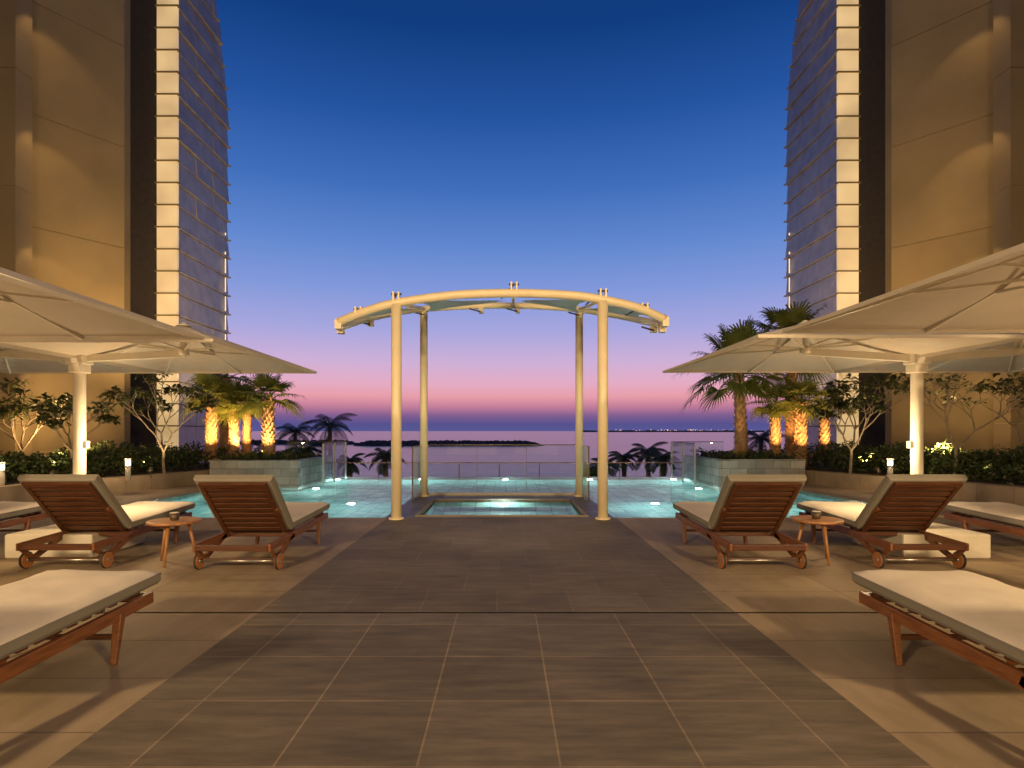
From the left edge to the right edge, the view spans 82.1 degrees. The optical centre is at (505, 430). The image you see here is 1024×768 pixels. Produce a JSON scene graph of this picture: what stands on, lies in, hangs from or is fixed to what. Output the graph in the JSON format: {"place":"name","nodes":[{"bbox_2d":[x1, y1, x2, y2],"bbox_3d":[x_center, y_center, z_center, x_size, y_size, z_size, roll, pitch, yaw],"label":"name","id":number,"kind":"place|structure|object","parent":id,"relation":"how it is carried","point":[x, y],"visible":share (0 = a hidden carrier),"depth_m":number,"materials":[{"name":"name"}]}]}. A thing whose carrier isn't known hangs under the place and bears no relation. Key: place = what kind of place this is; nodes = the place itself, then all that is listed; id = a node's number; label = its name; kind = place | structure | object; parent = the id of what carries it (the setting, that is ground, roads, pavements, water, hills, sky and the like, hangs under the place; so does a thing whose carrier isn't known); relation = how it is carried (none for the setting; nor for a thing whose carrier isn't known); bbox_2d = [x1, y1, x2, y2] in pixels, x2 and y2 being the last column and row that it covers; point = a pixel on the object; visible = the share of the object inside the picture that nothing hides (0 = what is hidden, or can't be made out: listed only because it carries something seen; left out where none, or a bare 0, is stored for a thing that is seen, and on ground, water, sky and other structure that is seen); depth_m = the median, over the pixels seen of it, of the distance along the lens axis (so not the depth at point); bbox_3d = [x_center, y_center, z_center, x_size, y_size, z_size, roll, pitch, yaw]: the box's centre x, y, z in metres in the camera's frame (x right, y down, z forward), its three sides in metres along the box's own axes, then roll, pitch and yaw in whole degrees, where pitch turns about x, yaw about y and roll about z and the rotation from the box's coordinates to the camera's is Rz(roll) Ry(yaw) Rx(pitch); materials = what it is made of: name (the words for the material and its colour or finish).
{"place":"outdoors","nodes":[
{"label":"outdoors","id":0,"kind":"place"},
{"bbox_2d":[174,373,246,461],"bbox_3d":[-8.562,-0.482,17.167,2.237,2.764,2.238,0,0,0],"label":"fan palm","id":1,"kind":"object","parent":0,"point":[213,383],"visible":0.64,"depth_m":17.04,"materials":[{"name":"green plant"}]},
{"bbox_2d":[275,421,314,448],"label":"coconut palm","id":2,"kind":"object","parent":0,"point":[293,431],"visible":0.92,"depth_m":41.71,"materials":[{"name":"green plant"}]},
{"bbox_2d":[289,442,325,455],"bbox_3d":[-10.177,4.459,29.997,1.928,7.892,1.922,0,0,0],"label":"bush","id":3,"kind":"object","parent":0,"point":[307,448],"visible":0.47,"depth_m":29.86,"materials":[{"name":"green plant"}]},
{"bbox_2d":[303,413,356,454],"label":"coconut palm","id":4,"kind":"object","parent":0,"point":[333,424],"visible":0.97,"depth_m":37.79,"materials":[{"name":"green plant"}]},
{"bbox_2d":[333,453,366,476],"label":"coconut palm","id":5,"kind":"object","parent":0,"point":[352,468],"visible":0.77,"depth_m":26.81,"materials":[{"name":"green plant"}]},
{"bbox_2d":[363,444,405,476],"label":"coconut palm","id":6,"kind":"object","parent":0,"point":[382,456],"visible":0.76,"depth_m":29.74,"materials":[{"name":"green plant"}]},
{"bbox_2d":[49,518,932,767],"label":"stone path","id":7,"kind":"structure","parent":0,"point":[497,690],"depth_m":3.34,"materials":[{"name":"tile"}]},
{"bbox_2d":[215,0,798,430],"label":"sky","id":8,"kind":"structure","parent":0,"point":[634,150],"materials":[{"name":"blue"}]},
{"bbox_2d":[238,431,784,476],"bbox_3d":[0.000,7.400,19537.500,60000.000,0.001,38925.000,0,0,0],"label":"sea","id":9,"kind":"structure","parent":0,"point":[621,442],"depth_m":235.37,"materials":[{"name":"blue liquid"}]},
{"bbox_2d":[239,439,543,445],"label":"breakwater","id":10,"kind":"object","parent":9,"relation":"in","point":[387,443],"visible":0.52,"depth_m":297.58,"materials":[{"name":"black stone"}]},
{"bbox_2d":[583,430,764,431],"bbox_3d":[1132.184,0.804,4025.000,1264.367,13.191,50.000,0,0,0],"label":"distant coast","id":11,"kind":"structure","parent":9,"relation":"on","point":[664,431],"depth_m":4000.00},
{"bbox_2d":[0,484,1023,767],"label":"terrace paving","id":12,"kind":"structure","parent":0,"point":[930,702],"depth_m":4.15,"materials":[{"name":"beige tile"}]},
{"bbox_2d":[0,0,31,460],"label":"wall","id":13,"kind":"structure","parent":12,"relation":"on","point":[15,136],"depth_m":15.48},
{"bbox_2d":[0,501,49,531],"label":"sun lounger","id":14,"kind":"object","parent":12,"relation":"on","point":[26,514],"visible":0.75,"depth_m":7.32,"materials":[{"name":"brown wood"}]},
{"bbox_2d":[31,0,129,469],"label":"angled wall","id":15,"kind":"structure","parent":12,"relation":"on","point":[80,79],"depth_m":17.27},
{"bbox_2d":[0,569,161,683],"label":"sun lounger","id":16,"kind":"object","parent":12,"relation":"on","point":[50,605],"visible":1,"depth_m":3.31,"materials":[{"name":"beige fabric"}]},
{"bbox_2d":[0,267,203,339],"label":"twin umbrella","id":17,"kind":"object","parent":12,"relation":"on","point":[32,308],"visible":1,"depth_m":4.95,"materials":[{"name":"fabric"}]},
{"bbox_2d":[0,463,209,501],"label":"planting bed","id":18,"kind":"object","parent":12,"relation":"on","point":[18,492],"depth_m":14.06,"materials":[{"name":"stone"}]},
{"bbox_2d":[0,463,5,484],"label":"light bollard","id":19,"kind":"object","parent":18,"relation":"on","point":[2,473],"visible":0.88,"depth_m":11.47,"materials":[{"name":"white"}]},
{"bbox_2d":[0,378,72,472],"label":"plumeria tree","id":20,"kind":"object","parent":18,"relation":"on","point":[19,405],"visible":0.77,"depth_m":14.35,"materials":[{"name":"green plant"}]},
{"bbox_2d":[26,392,120,473],"bbox_3d":[-9.931,0.090,13.599,1.822,2.030,1.703,0,0,-34],"label":"plumeria tree","id":21,"kind":"object","parent":18,"relation":"on","point":[48,414],"visible":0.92,"depth_m":13.52,"materials":[{"name":"green plant"}]},
{"bbox_2d":[125,459,130,480],"bbox_3d":[-8.349,0.860,13.000,0.129,0.480,0.129,0,0,0],"label":"light bollard","id":22,"kind":"object","parent":18,"relation":"on","point":[127,469],"visible":1,"depth_m":12.96,"materials":[{"name":"white glass"}]},
{"bbox_2d":[0,440,261,482],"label":"hedge","id":23,"kind":"object","parent":18,"relation":"on","point":[141,457],"visible":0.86,"depth_m":14.92,"materials":[{"name":"green plant"}]},
{"bbox_2d":[101,373,219,473],"bbox_3d":[-8.420,-0.218,14.413,2.128,2.643,2.440,0,0,45],"label":"plumeria tree","id":24,"kind":"object","parent":18,"relation":"on","point":[161,403],"visible":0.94,"depth_m":14.46,"materials":[{"name":"green plant"}]},
{"bbox_2d":[182,373,257,456],"bbox_3d":[-9.766,-0.938,20.421,2.735,4.076,2.536,0,0,0],"label":"fan palm","id":25,"kind":"object","parent":18,"relation":"on","point":[224,437],"visible":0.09,"depth_m":20.36,"materials":[{"name":"green plant"}]},
{"bbox_2d":[200,375,266,457],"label":"fan palm","id":26,"kind":"object","parent":18,"relation":"on","point":[233,440],"visible":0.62,"depth_m":17.45,"materials":[{"name":"green plant"}]},
{"bbox_2d":[217,383,277,453],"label":"fan palm","id":27,"kind":"object","parent":18,"relation":"on","point":[247,438],"visible":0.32,"depth_m":17.97,"materials":[{"name":"green plant"}]},
{"bbox_2d":[16,474,194,567],"bbox_3d":[-4.489,0.918,6.812,0.856,0.968,1.965,0,0,-1],"label":"sun lounger","id":28,"kind":"object","parent":12,"relation":"on","point":[78,503],"visible":0.96,"depth_m":6.12,"materials":[{"name":"brown wood"}]},
{"bbox_2d":[0,323,316,558],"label":"twin umbrella","id":29,"kind":"object","parent":12,"relation":"on","point":[79,359],"visible":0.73,"depth_m":6.98,"materials":[{"name":"fabric"}]},
{"bbox_2d":[146,516,201,566],"bbox_3d":[-3.520,1.174,6.250,0.522,0.458,0.522,0,0,0],"label":"side table","id":30,"kind":"object","parent":12,"relation":"on","point":[167,522],"visible":0.95,"depth_m":6.14,"materials":[{"name":"brown wood"}]},
{"bbox_2d":[169,512,179,519],"bbox_3d":[-3.520,0.905,6.250,0.096,0.079,0.096,0,0,0],"label":"candle cup","id":31,"kind":"object","parent":30,"relation":"on","point":[173,515],"visible":1,"depth_m":6.22,"materials":[{"name":"brown metal"}]},
{"bbox_2d":[130,0,230,462],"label":"hotel tower","id":32,"kind":"structure","parent":12,"relation":"on","point":[179,195],"depth_m":21.15,"materials":[{"name":"beige"}]},
{"bbox_2d":[192,475,329,569],"bbox_3d":[-2.699,0.918,6.762,0.856,0.968,1.964,0,0,0],"label":"sun lounger","id":33,"kind":"object","parent":12,"relation":"on","point":[257,506],"visible":1,"depth_m":6.04,"materials":[{"name":"brown wood"}]},
{"bbox_2d":[119,477,943,517],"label":"swimming pool","id":34,"kind":"structure","parent":12,"relation":"in","point":[628,497],"depth_m":14.05,"materials":[{"name":"liquid"}]},
{"bbox_2d":[209,448,333,486],"bbox_3d":[-6.550,1.440,16.840,2.340,1.900,3.120,0,0,0],"label":"stone planter","id":35,"kind":"object","parent":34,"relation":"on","point":[289,468],"visible":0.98,"depth_m":15.30,"materials":[{"name":"stone"}]},
{"bbox_2d":[228,373,304,454],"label":"fan palm","id":36,"kind":"object","parent":35,"relation":"in","point":[270,384],"visible":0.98,"depth_m":16.45,"materials":[{"name":"green plant"}]},
{"bbox_2d":[287,441,346,483],"bbox_3d":[-5.965,1.165,17.450,1.870,1.670,2.340,0,0,0],"label":"glass fence","id":37,"kind":"object","parent":34,"relation":"on","point":[334,442],"visible":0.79,"depth_m":17.39,"materials":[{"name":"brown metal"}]},
{"bbox_2d":[385,494,613,517],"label":"spa pool","id":38,"kind":"structure","parent":34,"relation":"in","point":[501,506],"depth_m":11.14,"materials":[{"name":"liquid"}]},
{"bbox_2d":[412,444,589,501],"bbox_3d":[-0.095,0.844,12.195,3.510,1.107,1.210,0,0,0],"label":"glass spa screen","id":39,"kind":"object","parent":38,"relation":"on","point":[526,493],"visible":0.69,"depth_m":12.77,"materials":[{"name":"glass"}]},
{"bbox_2d":[334,282,668,519],"bbox_3d":[-0.065,-0.710,11.013,5.460,4.220,3.604,0,0,0],"label":"curved pergola","id":40,"kind":"object","parent":38,"relation":"on","point":[608,306],"visible":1,"depth_m":9.33,"materials":[{"name":"beige paint"}]},
{"bbox_2d":[333,462,681,476],"bbox_3d":[0.450,1.520,19.605,14.740,0.960,0.040,0,0,0],"label":"glass railing","id":41,"kind":"object","parent":34,"relation":"on","point":[505,462],"visible":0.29,"depth_m":19.59,"materials":[{"name":"brown metal"}]},
{"bbox_2d":[671,441,723,483],"bbox_3d":[6.065,1.165,17.450,1.670,1.670,2.340,0,0,0],"label":"glass fence","id":42,"kind":"object","parent":34,"relation":"on","point":[682,442],"visible":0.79,"depth_m":17.38,"materials":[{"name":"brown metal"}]},
{"bbox_2d":[684,447,805,486],"bbox_3d":[6.675,1.429,16.840,2.290,1.923,3.120,0,0,0],"label":"stone planter","id":43,"kind":"object","parent":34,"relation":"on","point":[715,468],"visible":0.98,"depth_m":15.46,"materials":[{"name":"stone"}]},
{"bbox_2d":[672,316,802,456],"bbox_3d":[6.570,-1.207,16.441,3.301,4.116,3.221,0,0,-42],"label":"fan palm","id":44,"kind":"object","parent":43,"relation":"in","point":[740,388],"visible":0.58,"depth_m":16.09,"materials":[{"name":"green plant"}]},
{"bbox_2d":[746,382,805,456],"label":"fan palm","id":45,"kind":"object","parent":43,"relation":"in","point":[775,444],"visible":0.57,"depth_m":17.45,"materials":[{"name":"green plant"}]},
{"bbox_2d":[744,299,846,455],"bbox_3d":[8.741,-1.416,18.032,3.504,5.032,3.163,0,0,0],"label":"fan palm","id":46,"kind":"object","parent":43,"relation":"in","point":[782,318],"visible":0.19,"depth_m":17.81,"materials":[{"name":"green plant"}]},
{"bbox_2d":[673,474,807,568],"bbox_3d":[2.611,0.918,6.791,0.856,0.968,1.963,0,0,0],"label":"sun lounger","id":47,"kind":"object","parent":12,"relation":"on","point":[744,505],"visible":1,"depth_m":6.07,"materials":[{"name":"brown wood"}]},
{"bbox_2d":[790,515,843,564],"bbox_3d":[3.360,1.174,6.350,0.522,0.458,0.522,0,0,0],"label":"side table","id":48,"kind":"object","parent":12,"relation":"on","point":[823,521],"visible":0.93,"depth_m":6.21,"materials":[{"name":"brown wood"}]},
{"bbox_2d":[812,511,820,518],"bbox_3d":[3.360,0.905,6.350,0.096,0.079,0.096,0,0,0],"label":"candle cup","id":49,"kind":"object","parent":48,"relation":"on","point":[816,514],"visible":1,"depth_m":6.31,"materials":[{"name":"brown metal"}]},
{"bbox_2d":[784,0,884,462],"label":"hotel tower","id":50,"kind":"structure","parent":12,"relation":"on","point":[835,200],"depth_m":21.15,"materials":[{"name":"beige"}]},
{"bbox_2d":[663,320,1023,558],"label":"twin umbrella","id":51,"kind":"object","parent":12,"relation":"on","point":[916,356],"visible":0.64,"depth_m":6.91,"materials":[{"name":"fabric"}]},
{"bbox_2d":[796,474,968,568],"bbox_3d":[4.232,0.918,6.811,0.856,0.968,1.963,0,0,1],"label":"sun lounger","id":52,"kind":"object","parent":12,"relation":"on","point":[896,504],"visible":0.94,"depth_m":6.11,"materials":[{"name":"brown wood"}]},
{"bbox_2d":[782,243,1023,332],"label":"twin umbrella","id":53,"kind":"object","parent":12,"relation":"on","point":[984,294],"visible":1,"depth_m":4.56,"materials":[{"name":"fabric"}]},
{"bbox_2d":[805,463,1023,505],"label":"planting bed","id":54,"kind":"object","parent":12,"relation":"on","point":[987,490],"visible":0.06,"depth_m":13.70,"materials":[{"name":"stone"}]},
{"bbox_2d":[760,375,835,465],"bbox_3d":[8.450,-0.329,16.845,2.131,2.658,2.143,0,0,0],"label":"fan palm","id":55,"kind":"object","parent":54,"relation":"on","point":[809,387],"visible":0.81,"depth_m":16.65,"materials":[{"name":"green plant"}]},
{"bbox_2d":[800,378,861,462],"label":"fan palm","id":56,"kind":"object","parent":54,"relation":"on","point":[824,433],"visible":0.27,"depth_m":18.39,"materials":[{"name":"green plant"}]},
{"bbox_2d":[799,373,931,473],"bbox_3d":[8.864,-0.222,14.423,2.354,2.649,2.534,0,0,-28],"label":"plumeria tree","id":57,"kind":"object","parent":54,"relation":"on","point":[840,403],"visible":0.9,"depth_m":14.44,"materials":[{"name":"green plant"}]},
{"bbox_2d":[749,439,1023,484],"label":"hedge","id":58,"kind":"object","parent":54,"relation":"on","point":[937,457],"visible":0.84,"depth_m":14.34,"materials":[{"name":"green plant"}]},
{"bbox_2d":[887,459,893,473],"bbox_3d":[8.508,0.860,13.000,0.129,0.480,0.129,0,0,0],"label":"light bollard","id":59,"kind":"object","parent":54,"relation":"on","point":[889,466],"visible":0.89,"depth_m":12.96,"materials":[{"name":"white"}]},
{"bbox_2d":[891,373,1023,473],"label":"plumeria tree","id":60,"kind":"object","parent":54,"relation":"on","point":[947,383],"visible":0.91,"depth_m":13.29,"materials":[{"name":"green plant"}]},
{"bbox_2d":[941,371,1023,443],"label":"plumeria tree","id":61,"kind":"object","parent":54,"relation":"on","point":[1004,390],"visible":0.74,"depth_m":13.23,"materials":[{"name":"green plant"}]},
{"bbox_2d":[851,569,1023,689],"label":"sun lounger","id":62,"kind":"object","parent":12,"relation":"on","point":[986,612],"visible":1,"depth_m":3.27,"materials":[{"name":"beige fabric"}]},
{"bbox_2d":[885,0,994,467],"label":"angled wall","id":63,"kind":"structure","parent":12,"relation":"on","point":[939,79],"depth_m":17.25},
{"bbox_2d":[944,501,1023,536],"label":"sun lounger","id":64,"kind":"object","parent":12,"relation":"on","point":[964,513],"visible":0.93,"depth_m":7.10,"materials":[{"name":"beige fabric"}]},
{"bbox_2d":[993,0,1023,458],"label":"wall","id":65,"kind":"structure","parent":12,"relation":"on","point":[1008,123],"depth_m":15.52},
{"bbox_2d":[583,464,597,476],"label":"coconut palm","id":66,"kind":"object","parent":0,"point":[593,471],"visible":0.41,"depth_m":24.78,"materials":[{"name":"green plant"}]},
{"bbox_2d":[590,456,622,476],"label":"coconut palm","id":67,"kind":"object","parent":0,"point":[612,473],"visible":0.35,"depth_m":26.84,"materials":[{"name":"green plant"}]},
{"bbox_2d":[608,450,639,476],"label":"coconut palm","id":68,"kind":"object","parent":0,"point":[625,457],"visible":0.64,"depth_m":32.72,"materials":[{"name":"green plant"}]},
{"bbox_2d":[627,442,667,476],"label":"coconut palm","id":69,"kind":"object","parent":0,"point":[643,453],"visible":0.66,"depth_m":31.80,"materials":[{"name":"green plant"}]},
{"bbox_2d":[643,450,680,476],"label":"coconut palm","id":70,"kind":"object","parent":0,"point":[665,457],"visible":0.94,"depth_m":28.71,"materials":[{"name":"green plant"}]},
{"bbox_2d":[747,429,784,452],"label":"coconut palm","id":71,"kind":"object","parent":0,"point":[758,439],"visible":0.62,"depth_m":35.68,"materials":[{"name":"green plant"}]}
]}

